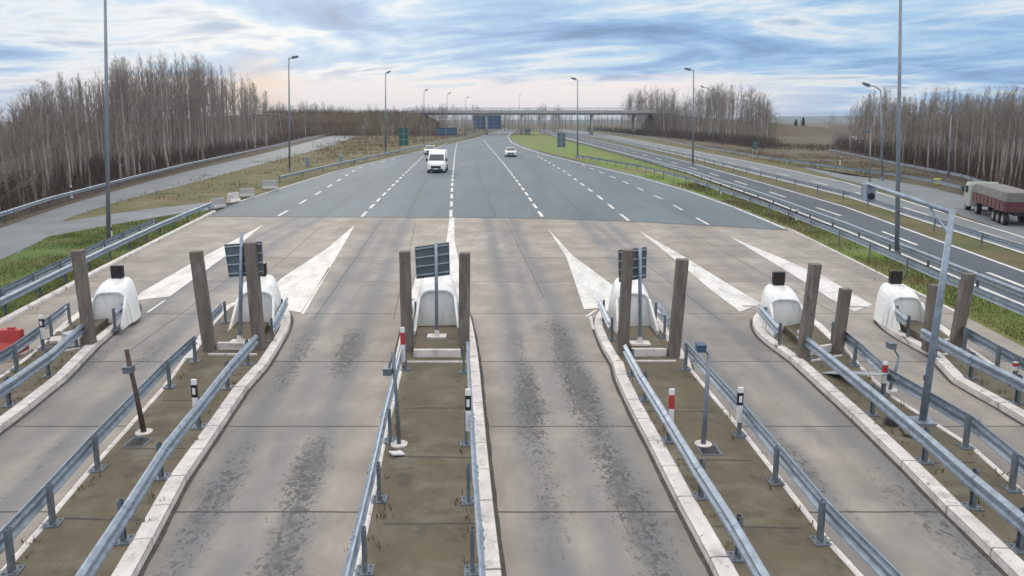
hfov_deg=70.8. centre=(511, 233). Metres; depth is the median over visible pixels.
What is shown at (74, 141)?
bare tree
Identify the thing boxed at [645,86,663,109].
bare tree
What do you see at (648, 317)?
island nose
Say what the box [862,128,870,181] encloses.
street lamp
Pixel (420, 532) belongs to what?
toll island
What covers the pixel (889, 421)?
cut stump
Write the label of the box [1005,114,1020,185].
bare tree
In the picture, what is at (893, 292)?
island nose
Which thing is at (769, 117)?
bare tree
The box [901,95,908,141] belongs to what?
bare tree
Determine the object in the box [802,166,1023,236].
slip road
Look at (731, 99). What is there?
bare tree
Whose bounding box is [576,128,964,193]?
guardrail
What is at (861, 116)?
bare tree
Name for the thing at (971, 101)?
bare tree
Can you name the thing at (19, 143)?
bare tree
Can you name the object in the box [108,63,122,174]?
bare tree
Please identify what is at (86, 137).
bare tree
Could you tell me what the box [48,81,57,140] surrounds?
bare tree
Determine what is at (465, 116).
street lamp
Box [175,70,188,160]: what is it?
bare tree
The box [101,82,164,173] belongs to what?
bare tree
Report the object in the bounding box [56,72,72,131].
bare tree
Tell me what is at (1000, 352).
guardrail
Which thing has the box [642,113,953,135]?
embankment beyond motorway
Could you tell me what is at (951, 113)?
street lamp
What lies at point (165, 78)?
bare tree
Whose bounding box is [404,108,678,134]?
overpass
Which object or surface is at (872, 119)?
bare tree
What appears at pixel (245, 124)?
bare tree
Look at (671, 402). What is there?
marker post
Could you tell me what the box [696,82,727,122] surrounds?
bare tree
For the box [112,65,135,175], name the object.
bare tree
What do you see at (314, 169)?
guardrail
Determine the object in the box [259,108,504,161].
scrub
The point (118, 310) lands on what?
guardrail
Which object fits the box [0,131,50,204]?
bare tree
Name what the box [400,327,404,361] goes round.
marker post
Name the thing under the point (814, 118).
hills
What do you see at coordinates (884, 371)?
marker post
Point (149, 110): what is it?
bare tree
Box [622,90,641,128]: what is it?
bare tree
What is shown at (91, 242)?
grass
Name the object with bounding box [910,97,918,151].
bare tree
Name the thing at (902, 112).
bare tree
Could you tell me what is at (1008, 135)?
bare tree
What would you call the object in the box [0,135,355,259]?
ramp
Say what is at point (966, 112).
bare tree
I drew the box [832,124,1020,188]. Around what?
ground
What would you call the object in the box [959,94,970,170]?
bare tree
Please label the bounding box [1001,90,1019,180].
bare tree
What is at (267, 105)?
bare tree
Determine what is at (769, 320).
guardrail
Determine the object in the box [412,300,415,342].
guardrail
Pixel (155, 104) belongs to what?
bare tree
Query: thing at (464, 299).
square post
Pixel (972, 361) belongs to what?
guardrail
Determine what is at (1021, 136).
bare tree
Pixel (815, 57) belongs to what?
sky
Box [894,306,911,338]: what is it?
guardrail
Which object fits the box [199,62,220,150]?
bare tree
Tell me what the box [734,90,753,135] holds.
bare tree
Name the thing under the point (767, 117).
bare tree
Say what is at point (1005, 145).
bare tree
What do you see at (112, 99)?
bare tree
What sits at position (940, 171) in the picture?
guardrail
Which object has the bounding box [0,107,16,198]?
bare tree
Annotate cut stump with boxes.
[883,416,898,426]
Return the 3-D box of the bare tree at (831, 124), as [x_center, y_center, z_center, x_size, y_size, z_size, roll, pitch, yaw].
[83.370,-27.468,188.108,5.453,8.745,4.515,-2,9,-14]
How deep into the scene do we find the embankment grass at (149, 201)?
85.36 m
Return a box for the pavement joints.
[0,151,1005,512]
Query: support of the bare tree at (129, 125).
on the woodland floor
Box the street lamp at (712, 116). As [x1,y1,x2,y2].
[701,86,714,145]
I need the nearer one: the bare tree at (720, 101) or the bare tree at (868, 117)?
the bare tree at (868, 117)
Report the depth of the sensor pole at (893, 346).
17.27 m
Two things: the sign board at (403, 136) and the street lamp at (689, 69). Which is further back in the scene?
the sign board at (403, 136)
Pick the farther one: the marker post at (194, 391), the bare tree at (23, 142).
the bare tree at (23, 142)
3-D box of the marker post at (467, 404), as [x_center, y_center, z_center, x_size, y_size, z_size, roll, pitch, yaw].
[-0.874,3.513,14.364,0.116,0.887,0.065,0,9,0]
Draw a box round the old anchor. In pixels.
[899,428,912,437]
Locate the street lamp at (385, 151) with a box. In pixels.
[384,71,390,152]
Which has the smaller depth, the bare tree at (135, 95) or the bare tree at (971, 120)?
the bare tree at (971, 120)
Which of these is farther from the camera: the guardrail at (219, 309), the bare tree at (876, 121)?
the bare tree at (876, 121)
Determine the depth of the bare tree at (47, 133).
66.18 m
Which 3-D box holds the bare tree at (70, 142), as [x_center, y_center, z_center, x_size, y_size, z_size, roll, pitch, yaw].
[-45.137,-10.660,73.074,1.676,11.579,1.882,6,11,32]
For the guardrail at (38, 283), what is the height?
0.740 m
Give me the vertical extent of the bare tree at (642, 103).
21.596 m
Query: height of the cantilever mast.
4.998 m
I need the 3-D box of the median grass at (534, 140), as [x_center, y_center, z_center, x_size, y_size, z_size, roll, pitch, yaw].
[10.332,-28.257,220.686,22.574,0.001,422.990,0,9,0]
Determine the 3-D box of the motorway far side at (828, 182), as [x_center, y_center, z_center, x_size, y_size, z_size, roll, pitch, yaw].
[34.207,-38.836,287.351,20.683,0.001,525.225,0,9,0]
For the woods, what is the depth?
131.45 m
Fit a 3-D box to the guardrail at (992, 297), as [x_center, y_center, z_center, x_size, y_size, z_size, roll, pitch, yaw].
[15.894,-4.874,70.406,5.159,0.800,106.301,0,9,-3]
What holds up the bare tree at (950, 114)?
on the ground at (835, 137)
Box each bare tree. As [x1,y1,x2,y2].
[0,94,48,184]
[0,102,28,204]
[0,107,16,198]
[0,111,16,205]
[0,129,37,181]
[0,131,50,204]
[0,140,34,211]
[1,98,31,194]
[1,103,24,173]
[5,89,45,200]
[5,91,41,189]
[6,133,46,191]
[10,106,29,197]
[20,87,64,198]
[24,79,64,196]
[26,91,56,170]
[26,98,46,185]
[29,79,59,188]
[37,83,57,181]
[48,73,75,171]
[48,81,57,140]
[49,75,72,191]
[51,80,74,185]
[56,71,74,184]
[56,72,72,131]
[62,77,84,182]
[66,80,86,177]
[71,75,89,170]
[72,73,95,186]
[89,67,147,176]
[89,70,104,166]
[100,56,136,177]
[100,106,143,178]
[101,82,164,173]
[102,58,129,164]
[102,59,137,161]
[108,59,120,170]
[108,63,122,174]
[109,55,139,176]
[110,59,134,177]
[110,59,143,175]
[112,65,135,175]
[118,58,141,165]
[126,102,187,170]
[129,66,143,159]
[131,64,153,170]
[132,67,153,171]
[134,57,158,148]
[137,65,160,170]
[139,55,158,155]
[147,55,166,159]
[149,49,172,167]
[151,57,179,162]
[156,49,185,146]
[161,58,175,157]
[165,53,187,163]
[167,76,186,159]
[174,54,191,158]
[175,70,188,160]
[178,55,190,151]
[182,54,206,158]
[184,56,203,160]
[184,56,210,159]
[184,58,200,146]
[185,53,211,132]
[185,56,215,147]
[187,70,201,149]
[187,85,216,144]
[191,55,213,152]
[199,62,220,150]
[206,62,220,147]
[217,68,240,150]
[218,77,239,144]
[219,63,229,151]
[235,105,257,147]
[237,74,247,149]
[244,73,260,142]
[249,81,258,148]
[250,84,258,144]
[258,90,273,145]
[259,91,270,140]
[262,92,270,135]
[276,102,285,133]
[301,102,308,135]
[380,115,392,136]
[468,115,481,136]
[618,93,637,126]
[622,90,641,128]
[628,86,647,123]
[631,93,648,124]
[635,89,643,128]
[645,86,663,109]
[648,87,679,122]
[657,90,665,127]
[660,91,668,133]
[663,92,678,124]
[664,89,689,115]
[667,88,675,126]
[672,94,694,131]
[678,90,708,131]
[684,89,723,131]
[689,85,711,129]
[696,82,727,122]
[703,83,726,129]
[706,81,754,134]
[707,85,715,133]
[707,88,718,139]
[712,81,751,134]
[712,85,725,133]
[716,86,725,130]
[725,85,736,139]
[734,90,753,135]
[739,89,756,127]
[740,85,761,126]
[743,90,779,135]
[748,91,785,137]
[756,96,763,137]
[756,96,779,131]
[760,104,778,138]
[765,101,771,133]
[821,112,840,145]
[845,108,859,150]
[848,105,853,139]
[851,99,862,131]
[857,95,866,150]
[858,91,877,150]
[863,94,877,148]
[863,102,870,153]
[867,91,878,142]
[870,91,876,152]
[872,103,880,151]
[875,87,896,148]
[876,88,891,139]
[876,96,891,143]
[877,96,888,158]
[879,88,892,123]
[888,97,896,146]
[889,97,896,153]
[891,95,909,131]
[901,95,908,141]
[901,110,911,162]
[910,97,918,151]
[911,105,927,164]
[915,89,933,165]
[922,87,949,164]
[925,86,939,167]
[925,90,944,150]
[926,89,939,155]
[926,96,939,153]
[929,90,945,154]
[937,87,958,159]
[940,87,953,156]
[940,89,959,168]
[951,91,969,172]
[959,91,982,171]
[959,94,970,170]
[960,88,972,143]
[960,103,972,168]
[961,94,970,151]
[961,101,981,175]
[967,95,980,165]
[970,93,981,168]
[976,84,1007,181]
[976,89,998,177]
[978,84,990,152]
[978,85,1000,179]
[980,100,999,178]
[986,117,1006,180]
[988,89,1019,182]
[989,91,1000,142]
[990,100,1001,172]
[993,84,1010,181]
[994,85,1023,182]
[997,91,1021,183]
[1000,88,1023,185]
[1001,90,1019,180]
[1001,94,1015,182]
[1002,84,1021,171]
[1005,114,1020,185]
[1010,103,1023,186]
[1015,97,1023,187]
[1018,89,1023,171]
[1018,102,1023,186]
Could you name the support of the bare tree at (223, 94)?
on the woodland floor
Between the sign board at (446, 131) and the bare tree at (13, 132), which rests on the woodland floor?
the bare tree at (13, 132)
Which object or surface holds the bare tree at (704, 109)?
on the ground at (825, 140)
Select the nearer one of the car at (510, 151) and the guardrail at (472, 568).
the guardrail at (472, 568)
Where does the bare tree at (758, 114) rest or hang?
on the ground at (825, 140)
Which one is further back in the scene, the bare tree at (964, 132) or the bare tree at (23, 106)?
the bare tree at (964, 132)
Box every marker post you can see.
[39,315,45,338]
[191,379,197,405]
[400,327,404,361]
[465,389,470,430]
[668,389,674,421]
[736,387,743,422]
[881,361,887,382]
[1012,361,1018,370]
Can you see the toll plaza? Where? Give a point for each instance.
(576, 496)
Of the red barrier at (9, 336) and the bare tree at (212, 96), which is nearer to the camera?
the red barrier at (9, 336)
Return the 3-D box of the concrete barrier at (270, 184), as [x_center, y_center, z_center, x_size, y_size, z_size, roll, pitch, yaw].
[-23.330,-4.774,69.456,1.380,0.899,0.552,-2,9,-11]
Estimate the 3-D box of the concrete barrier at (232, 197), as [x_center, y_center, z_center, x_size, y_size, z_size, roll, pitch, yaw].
[-22.577,-2.972,58.324,0.504,0.823,1.260,2,9,15]
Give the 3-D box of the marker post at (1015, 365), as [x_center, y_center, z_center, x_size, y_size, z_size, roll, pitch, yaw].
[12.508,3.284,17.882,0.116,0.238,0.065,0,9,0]
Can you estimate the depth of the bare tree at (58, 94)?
79.86 m
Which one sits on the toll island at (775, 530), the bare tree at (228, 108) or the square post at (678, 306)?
the square post at (678, 306)
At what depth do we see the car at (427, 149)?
138.54 m
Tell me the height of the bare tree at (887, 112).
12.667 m
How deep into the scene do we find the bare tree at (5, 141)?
55.37 m
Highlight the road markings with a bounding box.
[138,130,1023,328]
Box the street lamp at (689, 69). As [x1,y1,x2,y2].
[684,68,693,165]
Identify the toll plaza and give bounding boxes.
[0,214,1023,575]
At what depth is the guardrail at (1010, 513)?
13.13 m
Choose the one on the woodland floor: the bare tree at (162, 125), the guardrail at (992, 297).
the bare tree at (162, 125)
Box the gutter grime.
[0,303,1023,575]
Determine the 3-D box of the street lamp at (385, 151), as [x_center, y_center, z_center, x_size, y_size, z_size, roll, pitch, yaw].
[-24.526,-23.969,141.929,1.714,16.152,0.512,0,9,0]
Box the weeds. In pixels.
[0,137,1020,573]
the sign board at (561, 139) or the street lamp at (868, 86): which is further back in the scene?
the sign board at (561, 139)
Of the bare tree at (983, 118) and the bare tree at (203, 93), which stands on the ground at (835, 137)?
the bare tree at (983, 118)
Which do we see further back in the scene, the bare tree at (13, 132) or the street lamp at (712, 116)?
the street lamp at (712, 116)
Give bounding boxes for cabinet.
[305,157,309,165]
[339,156,343,161]
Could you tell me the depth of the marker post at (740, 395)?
14.76 m
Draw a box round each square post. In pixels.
[70,249,96,344]
[189,250,215,351]
[243,241,265,349]
[399,250,412,351]
[458,252,469,351]
[617,249,633,354]
[667,258,688,357]
[796,263,821,358]
[831,288,851,353]
[921,284,937,351]
[949,273,975,347]
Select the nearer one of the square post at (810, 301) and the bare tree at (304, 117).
the square post at (810, 301)
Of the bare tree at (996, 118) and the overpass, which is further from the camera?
the overpass
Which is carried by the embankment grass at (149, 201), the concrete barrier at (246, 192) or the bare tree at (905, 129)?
the concrete barrier at (246, 192)
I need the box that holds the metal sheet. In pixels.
[823,371,890,375]
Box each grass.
[0,181,1023,343]
[63,127,503,221]
[511,131,1023,346]
[557,128,1023,269]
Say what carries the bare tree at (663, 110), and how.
on the ground at (825, 140)
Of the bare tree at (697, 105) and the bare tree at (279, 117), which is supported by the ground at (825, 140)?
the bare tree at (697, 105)
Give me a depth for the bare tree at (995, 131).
75.17 m
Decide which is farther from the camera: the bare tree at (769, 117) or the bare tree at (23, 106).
the bare tree at (769, 117)
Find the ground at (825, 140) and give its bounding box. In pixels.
[0,121,967,279]
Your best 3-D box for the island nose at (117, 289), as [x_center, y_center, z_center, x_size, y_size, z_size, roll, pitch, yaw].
[-12.931,1.965,23.361,1.338,1.730,2.367,-2,9,-10]
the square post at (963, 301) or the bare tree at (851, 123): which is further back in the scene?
the bare tree at (851, 123)
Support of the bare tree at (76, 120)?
on the woodland floor
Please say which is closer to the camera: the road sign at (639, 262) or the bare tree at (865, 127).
the road sign at (639, 262)
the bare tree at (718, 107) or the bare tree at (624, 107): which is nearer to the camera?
the bare tree at (718, 107)
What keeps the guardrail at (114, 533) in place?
on the toll island at (69, 543)
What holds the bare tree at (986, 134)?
on the ground at (835, 137)
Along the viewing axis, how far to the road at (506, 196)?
64.54 m
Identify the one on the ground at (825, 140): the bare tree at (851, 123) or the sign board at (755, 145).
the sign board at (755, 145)
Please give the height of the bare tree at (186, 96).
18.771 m
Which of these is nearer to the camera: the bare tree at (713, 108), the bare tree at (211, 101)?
the bare tree at (211, 101)
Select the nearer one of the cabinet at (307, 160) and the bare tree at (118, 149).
the bare tree at (118, 149)
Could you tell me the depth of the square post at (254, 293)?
20.21 m
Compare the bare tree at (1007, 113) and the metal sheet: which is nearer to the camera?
the metal sheet
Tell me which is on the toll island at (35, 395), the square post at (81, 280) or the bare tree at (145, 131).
the square post at (81, 280)
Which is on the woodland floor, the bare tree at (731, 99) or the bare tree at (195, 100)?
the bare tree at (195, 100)
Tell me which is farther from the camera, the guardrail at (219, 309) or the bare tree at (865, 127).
the bare tree at (865, 127)
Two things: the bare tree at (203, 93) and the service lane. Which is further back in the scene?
the bare tree at (203, 93)
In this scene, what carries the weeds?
on the ground at (825, 140)
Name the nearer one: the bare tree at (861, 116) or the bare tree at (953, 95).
the bare tree at (953, 95)
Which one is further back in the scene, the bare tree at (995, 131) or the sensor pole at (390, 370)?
the bare tree at (995, 131)
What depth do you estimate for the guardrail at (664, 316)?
21.96 m
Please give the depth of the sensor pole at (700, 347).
14.30 m
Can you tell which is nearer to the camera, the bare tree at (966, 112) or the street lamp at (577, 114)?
the bare tree at (966, 112)
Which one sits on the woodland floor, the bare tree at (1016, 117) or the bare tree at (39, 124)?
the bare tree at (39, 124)
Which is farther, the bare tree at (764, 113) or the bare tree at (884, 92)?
the bare tree at (764, 113)
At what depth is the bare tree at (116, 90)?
84.64 m
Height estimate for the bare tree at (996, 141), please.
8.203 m
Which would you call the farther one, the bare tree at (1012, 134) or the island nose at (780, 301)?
the bare tree at (1012, 134)
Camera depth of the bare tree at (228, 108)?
164.41 m
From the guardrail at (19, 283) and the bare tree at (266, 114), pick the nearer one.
the guardrail at (19, 283)
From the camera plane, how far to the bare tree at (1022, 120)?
68.29 m
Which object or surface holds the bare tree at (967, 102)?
on the ground at (835, 137)
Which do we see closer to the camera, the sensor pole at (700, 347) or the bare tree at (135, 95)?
the sensor pole at (700, 347)
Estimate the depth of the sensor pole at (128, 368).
14.89 m
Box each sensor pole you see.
[121,349,152,435]
[382,351,407,448]
[695,342,711,446]
[885,341,900,392]
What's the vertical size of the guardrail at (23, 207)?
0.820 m
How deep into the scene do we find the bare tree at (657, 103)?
317.29 m
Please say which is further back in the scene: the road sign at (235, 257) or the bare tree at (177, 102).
the bare tree at (177, 102)
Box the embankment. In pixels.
[1,113,439,135]
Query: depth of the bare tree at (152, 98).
112.99 m
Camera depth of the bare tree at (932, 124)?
108.66 m
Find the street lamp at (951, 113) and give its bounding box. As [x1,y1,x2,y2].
[946,105,954,182]
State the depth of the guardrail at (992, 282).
38.23 m
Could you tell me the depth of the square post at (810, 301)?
19.49 m
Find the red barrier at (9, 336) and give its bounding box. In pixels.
[0,327,28,353]
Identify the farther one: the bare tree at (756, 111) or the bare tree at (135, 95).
the bare tree at (756, 111)
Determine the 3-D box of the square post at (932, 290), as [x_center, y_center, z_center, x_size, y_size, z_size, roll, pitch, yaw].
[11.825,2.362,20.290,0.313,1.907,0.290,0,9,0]
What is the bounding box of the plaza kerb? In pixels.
[0,210,215,324]
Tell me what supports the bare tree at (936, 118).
on the ground at (835, 137)
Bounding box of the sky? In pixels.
[0,0,1023,120]
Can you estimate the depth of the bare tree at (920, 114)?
103.17 m
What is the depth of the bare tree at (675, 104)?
321.56 m
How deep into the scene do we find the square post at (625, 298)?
19.78 m
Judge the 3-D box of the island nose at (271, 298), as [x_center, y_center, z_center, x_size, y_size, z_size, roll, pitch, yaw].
[-8.113,1.950,23.026,1.474,1.865,2.609,-1,9,-8]
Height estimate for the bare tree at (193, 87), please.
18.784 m
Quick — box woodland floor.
[0,122,318,221]
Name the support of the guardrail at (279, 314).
on the toll island at (69, 543)
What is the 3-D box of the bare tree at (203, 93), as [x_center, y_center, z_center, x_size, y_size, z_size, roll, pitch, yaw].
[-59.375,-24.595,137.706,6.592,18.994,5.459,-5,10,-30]
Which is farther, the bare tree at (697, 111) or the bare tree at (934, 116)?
the bare tree at (697, 111)
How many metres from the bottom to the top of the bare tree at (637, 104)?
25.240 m
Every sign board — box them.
[399,128,407,151]
[436,128,456,142]
[473,115,500,132]
[557,133,565,156]
[752,141,757,153]
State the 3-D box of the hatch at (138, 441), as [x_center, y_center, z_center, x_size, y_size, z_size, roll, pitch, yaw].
[-7.579,4.215,14.605,0.420,0.024,0.420,0,9,0]
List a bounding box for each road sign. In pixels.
[224,232,263,343]
[415,242,449,338]
[618,247,650,345]
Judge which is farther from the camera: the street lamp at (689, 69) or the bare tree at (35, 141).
the street lamp at (689, 69)
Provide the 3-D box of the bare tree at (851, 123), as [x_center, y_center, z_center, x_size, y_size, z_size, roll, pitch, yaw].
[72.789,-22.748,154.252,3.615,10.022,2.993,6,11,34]
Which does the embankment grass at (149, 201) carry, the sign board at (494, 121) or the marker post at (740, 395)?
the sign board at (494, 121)
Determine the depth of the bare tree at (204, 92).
124.90 m
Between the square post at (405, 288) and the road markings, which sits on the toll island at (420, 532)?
the square post at (405, 288)
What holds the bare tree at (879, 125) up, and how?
on the ground at (835, 137)
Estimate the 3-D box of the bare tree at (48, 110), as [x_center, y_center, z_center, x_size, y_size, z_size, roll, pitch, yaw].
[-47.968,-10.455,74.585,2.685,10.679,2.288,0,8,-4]
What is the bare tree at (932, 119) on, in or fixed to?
on the ground at (835, 137)
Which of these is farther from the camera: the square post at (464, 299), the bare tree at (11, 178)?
the bare tree at (11, 178)
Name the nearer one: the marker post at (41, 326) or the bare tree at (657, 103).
the marker post at (41, 326)
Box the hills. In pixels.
[438,116,985,121]
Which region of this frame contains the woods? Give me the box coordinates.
[0,60,1023,189]
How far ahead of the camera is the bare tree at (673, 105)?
314.52 m
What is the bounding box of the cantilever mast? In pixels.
[860,181,955,425]
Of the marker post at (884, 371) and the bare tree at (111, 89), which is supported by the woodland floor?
the bare tree at (111, 89)
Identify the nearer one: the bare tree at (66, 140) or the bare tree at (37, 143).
the bare tree at (37, 143)
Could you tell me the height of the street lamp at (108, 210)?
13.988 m
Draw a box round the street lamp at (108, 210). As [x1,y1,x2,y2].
[104,0,111,245]
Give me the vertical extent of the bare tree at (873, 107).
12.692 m
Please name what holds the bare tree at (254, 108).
on the woodland floor
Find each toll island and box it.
[0,302,290,575]
[0,312,120,432]
[353,298,501,575]
[594,306,863,575]
[752,313,1023,575]
[877,320,1023,423]
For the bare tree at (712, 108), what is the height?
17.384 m
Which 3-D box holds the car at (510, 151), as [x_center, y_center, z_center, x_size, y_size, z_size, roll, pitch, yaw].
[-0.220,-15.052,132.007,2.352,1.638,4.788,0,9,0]
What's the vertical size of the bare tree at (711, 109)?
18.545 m
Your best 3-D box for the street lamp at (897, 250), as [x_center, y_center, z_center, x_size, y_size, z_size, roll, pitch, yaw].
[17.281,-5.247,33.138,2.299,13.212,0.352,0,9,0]
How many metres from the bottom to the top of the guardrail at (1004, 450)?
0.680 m
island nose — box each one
[91,265,140,329]
[228,263,283,333]
[414,275,458,334]
[608,277,658,334]
[758,271,802,336]
[873,270,924,332]
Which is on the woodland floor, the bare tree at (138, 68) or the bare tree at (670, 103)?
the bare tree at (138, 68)
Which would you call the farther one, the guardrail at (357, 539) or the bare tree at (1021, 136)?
the bare tree at (1021, 136)
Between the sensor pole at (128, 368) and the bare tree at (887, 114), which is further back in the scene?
the bare tree at (887, 114)
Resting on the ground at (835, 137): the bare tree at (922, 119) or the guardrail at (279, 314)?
the bare tree at (922, 119)
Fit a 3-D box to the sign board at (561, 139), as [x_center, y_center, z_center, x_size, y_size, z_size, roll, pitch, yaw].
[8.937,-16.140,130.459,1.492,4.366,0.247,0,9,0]
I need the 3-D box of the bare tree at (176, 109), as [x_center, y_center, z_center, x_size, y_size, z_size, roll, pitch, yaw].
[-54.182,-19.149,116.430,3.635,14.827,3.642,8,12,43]
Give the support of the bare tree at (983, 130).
on the ground at (835, 137)
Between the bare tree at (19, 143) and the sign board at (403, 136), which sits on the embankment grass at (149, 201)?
the sign board at (403, 136)
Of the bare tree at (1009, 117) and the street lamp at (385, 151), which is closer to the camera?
the bare tree at (1009, 117)
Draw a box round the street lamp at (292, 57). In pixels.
[288,55,298,170]
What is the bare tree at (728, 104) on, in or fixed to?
on the ground at (825, 140)
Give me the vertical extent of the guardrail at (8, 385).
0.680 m
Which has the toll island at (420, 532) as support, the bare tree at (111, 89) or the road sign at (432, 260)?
the road sign at (432, 260)
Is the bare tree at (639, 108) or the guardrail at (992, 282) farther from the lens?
the bare tree at (639, 108)
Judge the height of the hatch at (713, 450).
0.024 m
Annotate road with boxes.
[210,128,786,229]
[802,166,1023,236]
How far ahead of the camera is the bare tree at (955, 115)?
86.73 m
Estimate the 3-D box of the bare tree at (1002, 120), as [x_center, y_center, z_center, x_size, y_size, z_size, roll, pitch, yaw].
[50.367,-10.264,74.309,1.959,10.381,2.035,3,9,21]
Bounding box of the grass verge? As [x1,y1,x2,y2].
[0,210,216,317]
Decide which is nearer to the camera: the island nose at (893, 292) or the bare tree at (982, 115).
the island nose at (893, 292)
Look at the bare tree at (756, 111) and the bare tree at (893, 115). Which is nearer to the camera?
the bare tree at (893, 115)
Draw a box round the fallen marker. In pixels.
[388,449,404,454]
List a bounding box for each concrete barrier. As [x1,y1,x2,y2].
[210,197,225,208]
[226,192,240,202]
[239,188,254,196]
[262,180,277,189]
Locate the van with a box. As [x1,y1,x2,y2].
[426,149,447,172]
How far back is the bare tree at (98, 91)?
88.19 m
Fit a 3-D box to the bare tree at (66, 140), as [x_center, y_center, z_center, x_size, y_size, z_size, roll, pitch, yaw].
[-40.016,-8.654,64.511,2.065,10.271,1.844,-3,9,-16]
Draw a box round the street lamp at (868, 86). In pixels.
[862,82,883,180]
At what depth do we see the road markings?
31.08 m
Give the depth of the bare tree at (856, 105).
167.59 m
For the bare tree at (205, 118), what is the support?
on the woodland floor
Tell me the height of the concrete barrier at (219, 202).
0.785 m
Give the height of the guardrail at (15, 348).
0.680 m
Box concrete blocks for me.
[49,330,72,343]
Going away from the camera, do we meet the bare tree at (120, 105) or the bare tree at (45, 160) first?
the bare tree at (45, 160)
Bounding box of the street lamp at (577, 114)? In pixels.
[571,77,578,157]
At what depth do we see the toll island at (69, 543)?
13.40 m
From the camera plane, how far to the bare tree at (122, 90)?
81.49 m
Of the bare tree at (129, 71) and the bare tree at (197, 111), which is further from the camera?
the bare tree at (197, 111)
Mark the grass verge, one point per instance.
(34, 253)
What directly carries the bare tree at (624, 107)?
on the ground at (825, 140)
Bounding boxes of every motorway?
[535,129,1023,303]
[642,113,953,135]
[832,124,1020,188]
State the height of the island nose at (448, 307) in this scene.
1.910 m
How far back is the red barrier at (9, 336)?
20.13 m
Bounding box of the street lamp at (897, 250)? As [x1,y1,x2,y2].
[893,0,901,260]
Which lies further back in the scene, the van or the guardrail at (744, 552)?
the van
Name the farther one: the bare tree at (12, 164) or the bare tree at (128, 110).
the bare tree at (128, 110)
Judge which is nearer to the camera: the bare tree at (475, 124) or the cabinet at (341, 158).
the cabinet at (341, 158)
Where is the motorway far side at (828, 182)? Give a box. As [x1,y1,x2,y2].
[554,129,1023,253]
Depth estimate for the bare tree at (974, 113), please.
82.61 m
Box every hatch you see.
[122,437,153,446]
[696,445,722,454]
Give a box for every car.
[424,146,435,154]
[504,147,516,156]
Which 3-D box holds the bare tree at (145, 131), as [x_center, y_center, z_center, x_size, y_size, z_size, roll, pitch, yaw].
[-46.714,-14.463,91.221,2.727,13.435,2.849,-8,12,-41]
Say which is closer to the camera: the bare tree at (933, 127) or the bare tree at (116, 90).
the bare tree at (116, 90)
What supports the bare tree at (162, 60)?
on the woodland floor
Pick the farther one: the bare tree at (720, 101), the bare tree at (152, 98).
the bare tree at (720, 101)
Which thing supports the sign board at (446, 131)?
on the embankment grass at (149, 201)
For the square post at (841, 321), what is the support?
on the toll island at (990, 533)
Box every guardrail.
[0,134,325,223]
[0,202,211,315]
[0,218,155,308]
[0,324,83,407]
[0,326,49,370]
[0,334,201,575]
[44,302,75,339]
[75,334,257,575]
[111,303,122,330]
[212,300,230,337]
[267,297,287,342]
[279,129,492,182]
[342,344,410,575]
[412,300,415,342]
[459,341,485,575]
[552,135,1023,298]
[560,130,1023,251]
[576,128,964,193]
[577,155,1023,315]
[598,298,616,340]
[623,344,769,575]
[654,301,670,338]
[679,339,902,575]
[758,305,782,346]
[796,330,1023,554]
[829,149,986,181]
[830,320,1023,492]
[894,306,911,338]
[920,328,1023,404]
[962,327,1023,375]
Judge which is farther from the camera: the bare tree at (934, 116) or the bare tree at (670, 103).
the bare tree at (670, 103)
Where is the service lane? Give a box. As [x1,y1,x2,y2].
[17,202,225,253]
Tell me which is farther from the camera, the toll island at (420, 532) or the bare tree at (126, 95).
the bare tree at (126, 95)
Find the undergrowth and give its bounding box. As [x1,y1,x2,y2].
[0,125,1023,223]
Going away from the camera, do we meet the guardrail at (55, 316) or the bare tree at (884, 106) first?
the guardrail at (55, 316)
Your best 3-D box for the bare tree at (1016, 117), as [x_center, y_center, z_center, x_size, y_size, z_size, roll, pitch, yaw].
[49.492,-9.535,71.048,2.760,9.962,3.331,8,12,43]
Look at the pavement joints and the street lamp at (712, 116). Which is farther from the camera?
the street lamp at (712, 116)
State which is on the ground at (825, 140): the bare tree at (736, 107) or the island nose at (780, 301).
the bare tree at (736, 107)
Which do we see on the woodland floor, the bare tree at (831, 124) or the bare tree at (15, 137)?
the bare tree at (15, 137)
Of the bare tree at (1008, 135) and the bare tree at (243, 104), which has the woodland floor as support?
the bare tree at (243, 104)
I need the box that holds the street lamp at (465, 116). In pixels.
[465,97,467,135]
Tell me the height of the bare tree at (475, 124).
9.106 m
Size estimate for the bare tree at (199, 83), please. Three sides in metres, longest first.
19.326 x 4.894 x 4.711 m
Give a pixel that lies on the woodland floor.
(53, 203)
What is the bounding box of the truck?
[962,181,1023,224]
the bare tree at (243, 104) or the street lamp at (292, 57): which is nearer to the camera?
the street lamp at (292, 57)
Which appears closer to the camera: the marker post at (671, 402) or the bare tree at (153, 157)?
the marker post at (671, 402)
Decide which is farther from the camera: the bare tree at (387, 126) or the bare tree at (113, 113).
the bare tree at (387, 126)
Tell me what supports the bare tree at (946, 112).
on the ground at (835, 137)
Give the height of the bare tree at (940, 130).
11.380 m
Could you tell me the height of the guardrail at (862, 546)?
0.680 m
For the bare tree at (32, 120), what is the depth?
73.53 m
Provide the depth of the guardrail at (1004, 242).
52.01 m
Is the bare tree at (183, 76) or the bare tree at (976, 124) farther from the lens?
the bare tree at (183, 76)

